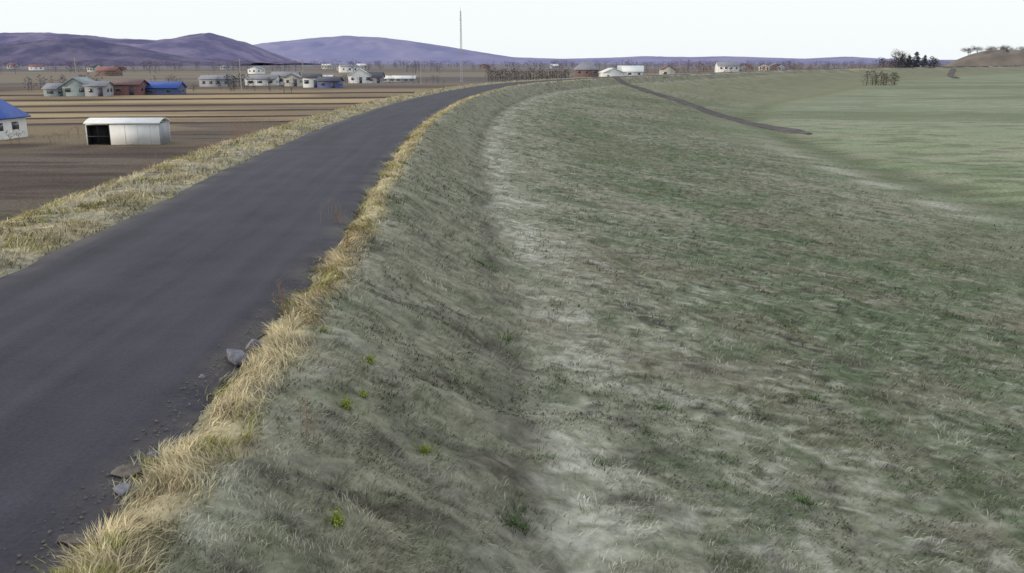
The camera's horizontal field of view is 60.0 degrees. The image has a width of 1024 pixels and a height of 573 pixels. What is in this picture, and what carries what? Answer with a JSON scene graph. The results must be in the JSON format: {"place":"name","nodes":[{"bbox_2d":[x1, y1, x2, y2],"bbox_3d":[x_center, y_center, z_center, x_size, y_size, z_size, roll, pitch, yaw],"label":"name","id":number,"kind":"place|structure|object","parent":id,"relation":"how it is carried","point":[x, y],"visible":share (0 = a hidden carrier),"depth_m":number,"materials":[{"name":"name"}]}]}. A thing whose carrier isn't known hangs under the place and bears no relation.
{"place":"outdoors","nodes":[
{"label":"outdoors","id":0,"kind":"place"},
{"bbox_2d":[7,64,19,68],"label":"walls","id":1,"kind":"structure","parent":0,"point":[12,67],"depth_m":960.82,"materials":[{"name":"grey"}]},
{"bbox_2d":[96,68,122,75],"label":"walls","id":2,"kind":"structure","parent":0,"point":[118,70],"depth_m":463.68,"materials":[{"name":"brown"}]},
{"bbox_2d":[95,67,122,70],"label":"roof","id":3,"kind":"structure","parent":2,"relation":"on","point":[106,68],"depth_m":464.56,"materials":[{"name":"metal"}]},
{"bbox_2d":[0,38,281,65],"bbox_3d":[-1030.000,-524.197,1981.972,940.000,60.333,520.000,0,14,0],"label":"hills","id":4,"kind":"structure","parent":0,"point":[68,50],"depth_m":1848.11,"materials":[{"name":"plant"}]},
{"bbox_2d":[0,32,312,64],"bbox_3d":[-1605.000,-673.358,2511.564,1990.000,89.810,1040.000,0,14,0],"label":"wooded hills","id":5,"kind":"structure","parent":0,"point":[208,45],"depth_m":2355.34,"materials":[{"name":"plant"}]},
{"bbox_2d":[197,75,235,86],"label":"warehouse","id":6,"kind":"structure","parent":0,"point":[207,80],"depth_m":262.35,"materials":[{"name":"grey"}]},
{"bbox_2d":[220,64,229,69],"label":"walls","id":7,"kind":"structure","parent":0,"point":[223,65],"depth_m":871.75,"materials":[{"name":"grey"}]},
{"bbox_2d":[248,67,264,73],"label":"walls","id":8,"kind":"structure","parent":0,"point":[251,69],"depth_m":555.07,"materials":[{"name":"white paint"}]},
{"bbox_2d":[26,78,591,572],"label":"verge grass","id":9,"kind":"structure","parent":0,"point":[104,552],"depth_m":7.34,"materials":[{"name":"plant"}]},
{"bbox_2d":[146,451,158,458],"bbox_3d":[-2.792,1.311,6.887,0.094,0.062,0.060,9,6,17],"label":"roadside stone","id":10,"kind":"object","parent":9,"relation":"on","point":[151,453],"visible":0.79,"depth_m":6.87,"materials":[{"name":"stone"}]},
{"bbox_2d":[338,66,357,71],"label":"walls","id":11,"kind":"structure","parent":0,"point":[344,70],"depth_m":627.62,"materials":[{"name":"white paint"}]},
{"bbox_2d":[338,65,358,66],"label":"roof","id":12,"kind":"structure","parent":11,"relation":"on","point":[348,66],"depth_m":628.23,"materials":[{"name":"metal"}]},
{"bbox_2d":[0,66,966,572],"bbox_3d":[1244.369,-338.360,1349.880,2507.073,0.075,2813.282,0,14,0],"label":"asphalt road","id":13,"kind":"structure","parent":0,"point":[116,338],"depth_m":10.93,"materials":[{"name":"asphalt"}]},
{"bbox_2d":[56,534,97,545],"bbox_3d":[-2.772,1.626,5.672,0.256,0.057,0.162,9,-2,-15],"label":"roadside stone","id":14,"kind":"object","parent":13,"relation":"on","point":[70,538],"visible":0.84,"depth_m":5.65,"materials":[{"name":"stone"}]},
{"bbox_2d":[105,504,117,513],"bbox_3d":[-2.740,1.522,6.067,0.068,0.065,0.114,5,15,19],"label":"roadside stone","id":15,"kind":"object","parent":13,"relation":"on","point":[111,509],"visible":0.98,"depth_m":6.05,"materials":[{"name":"stone"}]},
{"bbox_2d":[112,483,130,495],"bbox_3d":[-2.795,1.452,6.357,0.169,0.054,0.101,9,17,30],"label":"roadside stone","id":16,"kind":"object","parent":13,"relation":"on","point":[122,488],"visible":1,"depth_m":6.32,"materials":[{"name":"stone"}]},
{"bbox_2d":[111,464,142,478],"bbox_3d":[-2.878,1.384,6.631,0.205,0.061,0.201,6,15,22],"label":"roadside stone","id":17,"kind":"object","parent":13,"relation":"on","point":[120,470],"visible":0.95,"depth_m":6.60,"materials":[{"name":"stone"}]},
{"bbox_2d":[5,267,318,572],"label":"road edge grit","id":18,"kind":"object","parent":13,"relation":"on","point":[43,541],"visible":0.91,"depth_m":7.37,"materials":[{"name":"gravel"}]},
{"bbox_2d":[227,349,248,365],"bbox_3d":[-2.861,0.735,9.171,0.269,0.180,0.218,7,16,27],"label":"roadside stone","id":19,"kind":"object","parent":13,"relation":"on","point":[235,356],"visible":0.86,"depth_m":9.09,"materials":[{"name":"stone"}]},
{"bbox_2d":[0,64,1023,572],"bbox_3d":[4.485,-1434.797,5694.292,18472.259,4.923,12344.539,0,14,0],"label":"ground","id":20,"kind":"structure","parent":0,"point":[936,134],"depth_m":17.49,"materials":[{"name":"plant"}]},
{"bbox_2d":[0,117,27,139],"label":"walls","id":21,"kind":"structure","parent":20,"relation":"on","point":[7,124],"depth_m":83.90,"materials":[{"name":"white paint"}]},
{"bbox_2d":[11,121,18,129],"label":"side window","id":22,"kind":"structure","parent":21,"relation":"attached to","point":[15,125],"depth_m":84.24,"materials":[{"name":"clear glass"}]},
{"bbox_2d":[0,99,30,119],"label":"roof","id":23,"kind":"structure","parent":21,"relation":"on","point":[8,111],"depth_m":83.46,"materials":[{"name":"metal"}]},
{"bbox_2d":[28,67,43,69],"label":"walls","id":24,"kind":"structure","parent":20,"relation":"on","point":[34,68],"depth_m":807.90,"materials":[{"name":"white paint"}]},
{"bbox_2d":[28,65,43,66],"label":"roof","id":25,"kind":"structure","parent":24,"relation":"on","point":[35,65],"depth_m":808.15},
{"bbox_2d":[2,124,85,143],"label":"shrubs","id":26,"kind":"object","parent":20,"relation":"on","point":[43,136],"visible":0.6,"depth_m":78.70,"materials":[{"name":"plant"}]},
{"bbox_2d":[41,83,62,95],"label":"barn","id":27,"kind":"structure","parent":20,"relation":"on","point":[52,89],"depth_m":187.43,"materials":[{"name":"green"}]},
{"bbox_2d":[23,73,102,90],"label":"windbreak trees","id":28,"kind":"object","parent":20,"relation":"on","point":[41,81],"visible":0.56,"depth_m":222.51,"materials":[{"name":"plant"}]},
{"bbox_2d":[60,77,93,95],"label":"farmhouse","id":29,"kind":"object","parent":20,"relation":"on","point":[72,86],"visible":0.71,"depth_m":187.46,"materials":[{"name":"green"}]},
{"bbox_2d":[87,65,100,71],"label":"walls","id":30,"kind":"structure","parent":20,"relation":"on","point":[95,68],"depth_m":673.25,"materials":[{"name":"beige"}]},
{"bbox_2d":[86,64,101,67],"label":"roof","id":31,"kind":"structure","parent":30,"relation":"on","point":[92,66],"depth_m":673.95,"materials":[{"name":"metal"}]},
{"bbox_2d":[82,81,114,95],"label":"farmhouse","id":32,"kind":"object","parent":20,"relation":"on","point":[98,88],"visible":1,"depth_m":187.29,"materials":[{"name":"grey"}]},
{"bbox_2d":[97,88,102,95],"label":"door","id":33,"kind":"structure","parent":32,"relation":"in","point":[100,92],"depth_m":187.19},
{"bbox_2d":[83,117,170,144],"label":"storage shed","id":34,"kind":"structure","parent":20,"relation":"on","point":[126,131],"depth_m":77.49,"materials":[{"name":"white paint"}]},
{"bbox_2d":[113,81,147,94],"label":"walls","id":35,"kind":"structure","parent":20,"relation":"on","point":[125,89],"depth_m":194.99,"materials":[{"name":"red"}]},
{"bbox_2d":[111,79,149,84],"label":"roof","id":36,"kind":"structure","parent":35,"relation":"on","point":[127,81],"depth_m":195.71,"materials":[{"name":"metal"}]},
{"bbox_2d":[129,86,133,94],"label":"door","id":37,"kind":"structure","parent":35,"relation":"attached to","point":[131,90],"depth_m":194.84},
{"bbox_2d":[104,518,161,549],"bbox_3d":[-2.473,1.616,5.687,0.436,0.138,0.454,0,14,0],"label":"grass tuft","id":38,"kind":"object","parent":20,"relation":"on","point":[132,538],"visible":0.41,"depth_m":5.66,"materials":[{"name":"plant"}]},
{"bbox_2d":[130,153,169,171],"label":"dry reeds","id":39,"kind":"object","parent":20,"relation":"on","point":[146,164],"visible":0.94,"depth_m":25.05,"materials":[{"name":"plant"}]},
{"bbox_2d":[145,81,187,94],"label":"blue warehouse","id":40,"kind":"structure","parent":20,"relation":"on","point":[168,87],"depth_m":198.59,"materials":[{"name":"metal"}]},
{"bbox_2d":[189,138,222,155],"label":"dry reeds","id":41,"kind":"object","parent":20,"relation":"on","point":[204,147],"visible":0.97,"depth_m":29.31,"materials":[{"name":"plant"}]},
{"bbox_2d":[64,74,353,93],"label":"shrubs","id":42,"kind":"object","parent":20,"relation":"on","point":[268,82],"visible":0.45,"depth_m":224.99,"materials":[{"name":"brown plant"}]},
{"bbox_2d":[215,73,255,87],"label":"windbreak trees","id":43,"kind":"object","parent":20,"relation":"on","point":[227,78],"visible":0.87,"depth_m":253.88,"materials":[{"name":"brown plant"}]},
{"bbox_2d":[223,118,253,142],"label":"dry reeds","id":44,"kind":"object","parent":20,"relation":"on","point":[237,131],"visible":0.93,"depth_m":33.62,"materials":[{"name":"plant"}]},
{"bbox_2d":[236,58,241,89],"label":"utility pole","id":45,"kind":"object","parent":20,"relation":"on","point":[239,60],"visible":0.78,"depth_m":228.39,"materials":[{"name":"concrete"}]},
{"bbox_2d":[231,115,266,135],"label":"dry reeds","id":46,"kind":"object","parent":20,"relation":"on","point":[248,127],"visible":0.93,"depth_m":36.71,"materials":[{"name":"plant"}]},
{"bbox_2d":[245,339,261,351],"bbox_3d":[-2.795,0.630,9.599,0.177,0.150,0.147,-1,14,-2],"label":"roadside stone","id":47,"kind":"object","parent":20,"relation":"on","point":[250,344],"visible":0.77,"depth_m":9.54,"materials":[{"name":"stone"}]},
{"bbox_2d":[243,75,279,85],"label":"warehouse","id":48,"kind":"structure","parent":20,"relation":"on","point":[259,80],"depth_m":274.54,"materials":[{"name":"white paint"}]},
{"bbox_2d":[272,277,286,311],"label":"dry reeds","id":49,"kind":"object","parent":20,"relation":"on","point":[280,296],"visible":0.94,"depth_m":10.95,"materials":[{"name":"plant"}]},
{"bbox_2d":[0,78,561,276],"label":"verge grass","id":50,"kind":"structure","parent":20,"relation":"on","point":[143,193],"depth_m":21.09,"materials":[{"name":"plant"}]},
{"bbox_2d":[277,356,308,368],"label":"grass tuft","id":51,"kind":"object","parent":20,"relation":"on","point":[290,361],"visible":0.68,"depth_m":9.08,"materials":[{"name":"plant"}]},
{"bbox_2d":[284,74,302,85],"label":"walls","id":52,"kind":"structure","parent":20,"relation":"on","point":[290,77],"depth_m":265.55,"materials":[{"name":"beige"}]},
{"bbox_2d":[299,395,317,443],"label":"dry reeds","id":53,"kind":"object","parent":20,"relation":"on","point":[306,418],"visible":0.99,"depth_m":7.61,"materials":[{"name":"plant"}]},
{"bbox_2d":[303,78,316,87],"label":"walls","id":54,"kind":"structure","parent":20,"relation":"on","point":[311,83],"depth_m":252.96,"materials":[{"name":"white paint"}]},
{"bbox_2d":[301,73,322,77],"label":"roof","id":55,"kind":"structure","parent":54,"relation":"on","point":[310,75],"depth_m":253.60,"materials":[{"name":"metal"}]},
{"bbox_2d":[299,323,338,334],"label":"grass tuft","id":56,"kind":"object","parent":20,"relation":"on","point":[326,328],"visible":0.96,"depth_m":10.25,"materials":[{"name":"plant"}]},
{"bbox_2d":[321,64,332,68],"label":"walls","id":57,"kind":"structure","parent":20,"relation":"on","point":[327,67],"depth_m":935.80,"materials":[{"name":"beige"}]},
{"bbox_2d":[317,79,342,87],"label":"walls","id":58,"kind":"structure","parent":20,"relation":"on","point":[328,84],"depth_m":246.34,"materials":[{"name":"blue"}]},
{"bbox_2d":[316,77,343,80],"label":"roof","id":59,"kind":"structure","parent":58,"relation":"on","point":[328,78],"depth_m":246.90,"materials":[{"name":"metal"}]},
{"bbox_2d":[320,198,346,223],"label":"dry reeds","id":60,"kind":"object","parent":20,"relation":"on","point":[335,215],"visible":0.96,"depth_m":16.95,"materials":[{"name":"plant"}]},
{"bbox_2d":[325,506,345,528],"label":"leafy plant","id":61,"kind":"object","parent":20,"relation":"on","point":[337,518],"visible":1,"depth_m":6.67,"materials":[{"name":"green plant"}]},
{"bbox_2d":[310,502,378,547],"bbox_3d":[-1.333,1.788,6.672,0.535,0.255,0.519,5,15,19],"label":"grass tuft","id":62,"kind":"object","parent":20,"relation":"on","point":[340,522],"visible":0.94,"depth_m":6.71,"materials":[{"name":"plant"}]},
{"bbox_2d":[339,396,352,410],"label":"leafy plant","id":63,"kind":"object","parent":20,"relation":"on","point":[345,402],"visible":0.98,"depth_m":8.53,"materials":[{"name":"green plant"}]},
{"bbox_2d":[323,389,370,423],"bbox_3d":[-1.658,1.166,8.546,0.580,0.289,0.455,-5,15,-20],"label":"grass tuft","id":64,"kind":"object","parent":20,"relation":"on","point":[349,404],"visible":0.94,"depth_m":8.58,"materials":[{"name":"plant"}]},
{"bbox_2d":[348,69,371,82],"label":"walls","id":65,"kind":"structure","parent":20,"relation":"on","point":[358,73],"depth_m":306.04,"materials":[{"name":"white paint"}]},
{"bbox_2d":[359,389,367,397],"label":"leafy plant","id":66,"kind":"object","parent":20,"relation":"on","point":[363,392],"visible":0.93,"depth_m":8.93,"materials":[{"name":"green plant"}]},
{"bbox_2d":[365,355,374,362],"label":"leafy plant","id":67,"kind":"object","parent":20,"relation":"on","point":[370,359],"visible":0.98,"depth_m":10.10,"materials":[{"name":"green plant"}]},
{"bbox_2d":[358,353,387,367],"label":"grass tuft","id":68,"kind":"object","parent":20,"relation":"on","point":[371,363],"visible":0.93,"depth_m":10.08,"materials":[{"name":"plant"}]},
{"bbox_2d":[370,74,383,82],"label":"walls","id":69,"kind":"structure","parent":20,"relation":"on","point":[375,79],"depth_m":306.97,"materials":[{"name":"grey"}]},
{"bbox_2d":[366,72,384,77],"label":"roof","id":70,"kind":"structure","parent":69,"relation":"on","point":[377,74],"depth_m":307.81,"materials":[{"name":"metal"}]},
{"bbox_2d":[326,75,445,83],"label":"windbreak trees","id":71,"kind":"object","parent":20,"relation":"on","point":[390,80],"visible":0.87,"depth_m":290.97,"materials":[{"name":"plant"}]},
{"bbox_2d":[384,76,416,81],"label":"greenhouse","id":72,"kind":"object","parent":20,"relation":"on","point":[399,78],"visible":0.76,"depth_m":328.41,"materials":[{"name":"grey"}]},
{"bbox_2d":[398,438,443,455],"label":"grass tuft","id":73,"kind":"object","parent":20,"relation":"on","point":[425,449],"visible":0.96,"depth_m":8.64,"materials":[{"name":"plant"}]},
{"bbox_2d":[418,444,430,452],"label":"leafy plant","id":74,"kind":"object","parent":20,"relation":"on","point":[426,448],"visible":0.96,"depth_m":8.64,"materials":[{"name":"green plant"}]},
{"bbox_2d":[460,9,462,81],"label":"radio mast","id":75,"kind":"object","parent":20,"relation":"on","point":[461,51],"visible":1,"depth_m":315.91,"materials":[{"name":"metal"}]},
{"bbox_2d":[4,59,950,66],"bbox_3d":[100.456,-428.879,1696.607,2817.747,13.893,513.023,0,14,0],"label":"distant tree line","id":76,"kind":"object","parent":20,"relation":"on","point":[649,63],"visible":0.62,"depth_m":1657.23,"materials":[{"name":"plant"}]},
{"bbox_2d":[450,246,520,276],"bbox_3d":[-0.543,-0.497,18.013,1.535,0.707,1.353,0,14,0],"label":"grass tuft","id":77,"kind":"object","parent":20,"relation":"on","point":[479,261],"visible":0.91,"depth_m":17.95,"materials":[{"name":"plant"}]},
{"bbox_2d":[0,59,993,73],"bbox_3d":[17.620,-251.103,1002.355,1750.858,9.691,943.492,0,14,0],"label":"distant tree line","id":78,"kind":"object","parent":20,"relation":"on","point":[436,66],"visible":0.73,"depth_m":748.53,"materials":[{"name":"plant"}]},
{"bbox_2d":[479,320,536,345],"bbox_3d":[-0.118,0.736,13.579,0.844,0.379,0.652,13,19,42],"label":"grass tuft","id":79,"kind":"object","parent":20,"relation":"on","point":[505,334],"visible":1,"depth_m":13.64,"materials":[{"name":"plant"}]},
{"bbox_2d":[482,494,541,538],"bbox_3d":[0.060,2.132,8.147,0.709,0.368,0.644,0,14,0],"label":"grass tuft","id":80,"kind":"object","parent":20,"relation":"on","point":[515,522],"visible":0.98,"depth_m":8.19,"materials":[{"name":"plant"}]},
{"bbox_2d":[485,67,572,80],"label":"windbreak trees","id":81,"kind":"object","parent":20,"relation":"on","point":[529,73],"visible":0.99,"depth_m":338.41,"materials":[{"name":"brown plant"}]},
{"bbox_2d":[515,442,558,463],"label":"grass tuft","id":82,"kind":"object","parent":20,"relation":"on","point":[542,454],"visible":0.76,"depth_m":9.69,"materials":[{"name":"plant"}]},
{"bbox_2d":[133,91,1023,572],"bbox_3d":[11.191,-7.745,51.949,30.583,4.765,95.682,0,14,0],"label":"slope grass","id":83,"kind":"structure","parent":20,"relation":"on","point":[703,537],"depth_m":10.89,"materials":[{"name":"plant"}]},
{"bbox_2d":[577,457,622,474],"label":"grass tuft","id":84,"kind":"object","parent":20,"relation":"on","point":[602,463],"visible":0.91,"depth_m":9.79,"materials":[{"name":"plant"}]},
{"bbox_2d":[599,68,622,76],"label":"walls","id":85,"kind":"structure","parent":20,"relation":"on","point":[613,72],"depth_m":310.23,"materials":[{"name":"white paint"}]},
{"bbox_2d":[598,68,623,72],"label":"roof","id":86,"kind":"structure","parent":85,"relation":"on","point":[605,70],"depth_m":311.26,"materials":[{"name":"metal"}]},
{"bbox_2d":[627,395,684,414],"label":"grass tuft","id":87,"kind":"object","parent":20,"relation":"on","point":[660,408],"visible":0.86,"depth_m":11.88,"materials":[{"name":"plant"}]},
{"bbox_2d":[659,66,674,74],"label":"walls","id":88,"kind":"structure","parent":20,"relation":"on","point":[669,70],"depth_m":385.73,"materials":[{"name":"beige"}]},
{"bbox_2d":[608,77,811,134],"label":"access ramp","id":89,"kind":"structure","parent":20,"relation":"on","point":[728,117],"depth_m":127.99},
{"bbox_2d":[715,63,738,71],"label":"walls","id":90,"kind":"structure","parent":20,"relation":"on","point":[717,68],"depth_m":462.37,"materials":[{"name":"white paint"}]},
{"bbox_2d":[714,62,739,65],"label":"roof","id":91,"kind":"structure","parent":90,"relation":"on","point":[728,64],"depth_m":463.69,"materials":[{"name":"metal"}]},
{"bbox_2d":[739,64,748,70],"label":"walls","id":92,"kind":"structure","parent":20,"relation":"on","point":[744,66],"depth_m":482.50,"materials":[{"name":"grey"}]},
{"bbox_2d":[605,62,922,74],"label":"shrubs","id":93,"kind":"object","parent":20,"relation":"on","point":[762,67],"visible":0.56,"depth_m":477.56,"materials":[{"name":"plant"}]},
{"bbox_2d":[755,315,827,335],"bbox_3d":[5.628,0.789,17.818,1.574,0.325,1.086,0,14,0],"label":"grass tuft","id":94,"kind":"object","parent":20,"relation":"on","point":[788,325],"visible":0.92,"depth_m":17.72,"materials":[{"name":"plant"}]},
{"bbox_2d":[772,489,840,516],"bbox_3d":[3.207,2.353,9.676,0.669,0.177,0.634,0,14,0],"label":"grass tuft","id":95,"kind":"object","parent":20,"relation":"on","point":[803,500],"visible":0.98,"depth_m":9.68,"materials":[{"name":"plant"}]},
{"bbox_2d":[774,385,846,403],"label":"grass tuft","id":96,"kind":"object","parent":20,"relation":"on","point":[816,398],"visible":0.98,"depth_m":13.35,"materials":[{"name":"plant"}]},
{"bbox_2d":[862,70,899,85],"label":"scrub bushes","id":97,"kind":"object","parent":20,"relation":"on","point":[884,75],"visible":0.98,"depth_m":295.74,"materials":[{"name":"plant"}]},
{"bbox_2d":[891,49,909,64],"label":"bare tree","id":98,"kind":"object","parent":20,"relation":"on","point":[898,54],"visible":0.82,"depth_m":677.13,"materials":[{"name":"brown plant"}]},
{"bbox_2d":[895,54,905,66],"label":"pine tree","id":99,"kind":"object","parent":20,"relation":"on","point":[901,60],"visible":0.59,"depth_m":663.69,"materials":[{"name":"green plant"}]},
{"bbox_2d":[874,56,940,67],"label":"thicket","id":100,"kind":"object","parent":20,"relation":"on","point":[924,64],"visible":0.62,"depth_m":670.51,"materials":[{"name":"brown plant"}]},
{"bbox_2d":[906,55,913,66],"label":"pine tree","id":101,"kind":"object","parent":20,"relation":"on","point":[908,57],"visible":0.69,"depth_m":667.92,"materials":[{"name":"green plant"}]},
{"bbox_2d":[910,51,923,66],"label":"pine tree","id":102,"kind":"object","parent":20,"relation":"on","point":[918,58],"visible":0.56,"depth_m":677.32,"materials":[{"name":"green plant"}]},
{"bbox_2d":[943,49,1023,66],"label":"earth mound","id":103,"kind":"object","parent":20,"relation":"on","point":[1005,57],"visible":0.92,"depth_m":878.56,"materials":[{"name":"soil"}]},
{"bbox_2d":[0,0,1023,59],"label":"sky","id":104,"kind":"structure","parent":0,"point":[556,29],"materials":[{"name":"white"}]},
{"bbox_2d":[574,70,597,77],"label":"walls","id":105,"kind":"structure","parent":0,"point":[590,73],"depth_m":319.52,"materials":[{"name":"brown"}]},
{"bbox_2d":[573,62,598,69],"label":"roof","id":106,"kind":"structure","parent":105,"relation":"on","point":[586,66],"depth_m":319.94,"materials":[{"name":"metal"}]},
{"bbox_2d":[254,36,954,63],"bbox_3d":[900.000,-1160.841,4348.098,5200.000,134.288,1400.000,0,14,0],"label":"distant hills","id":107,"kind":"structure","parent":0,"point":[352,49],"depth_m":3954.63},
{"bbox_2d":[623,72,642,75],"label":"walls","id":108,"kind":"structure","parent":0,"point":[632,73],"depth_m":322.28,"materials":[{"name":"white paint"}]},
{"bbox_2d":[617,66,643,71],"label":"roof","id":109,"kind":"structure","parent":108,"relation":"on","point":[631,68],"depth_m":323.33,"materials":[{"name":"metal"}]},
{"bbox_2d":[947,68,958,77],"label":"field path","id":110,"kind":"structure","parent":0,"point":[951,72],"depth_m":523.72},
{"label":"walls","id":111,"kind":"object","parent":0,"visible":0},
{"bbox_2d":[270,72,301,76],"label":"roof","id":112,"kind":"structure","parent":111,"relation":"on","point":[282,74],"depth_m":280.65,"materials":[{"name":"metal"}]}
]}

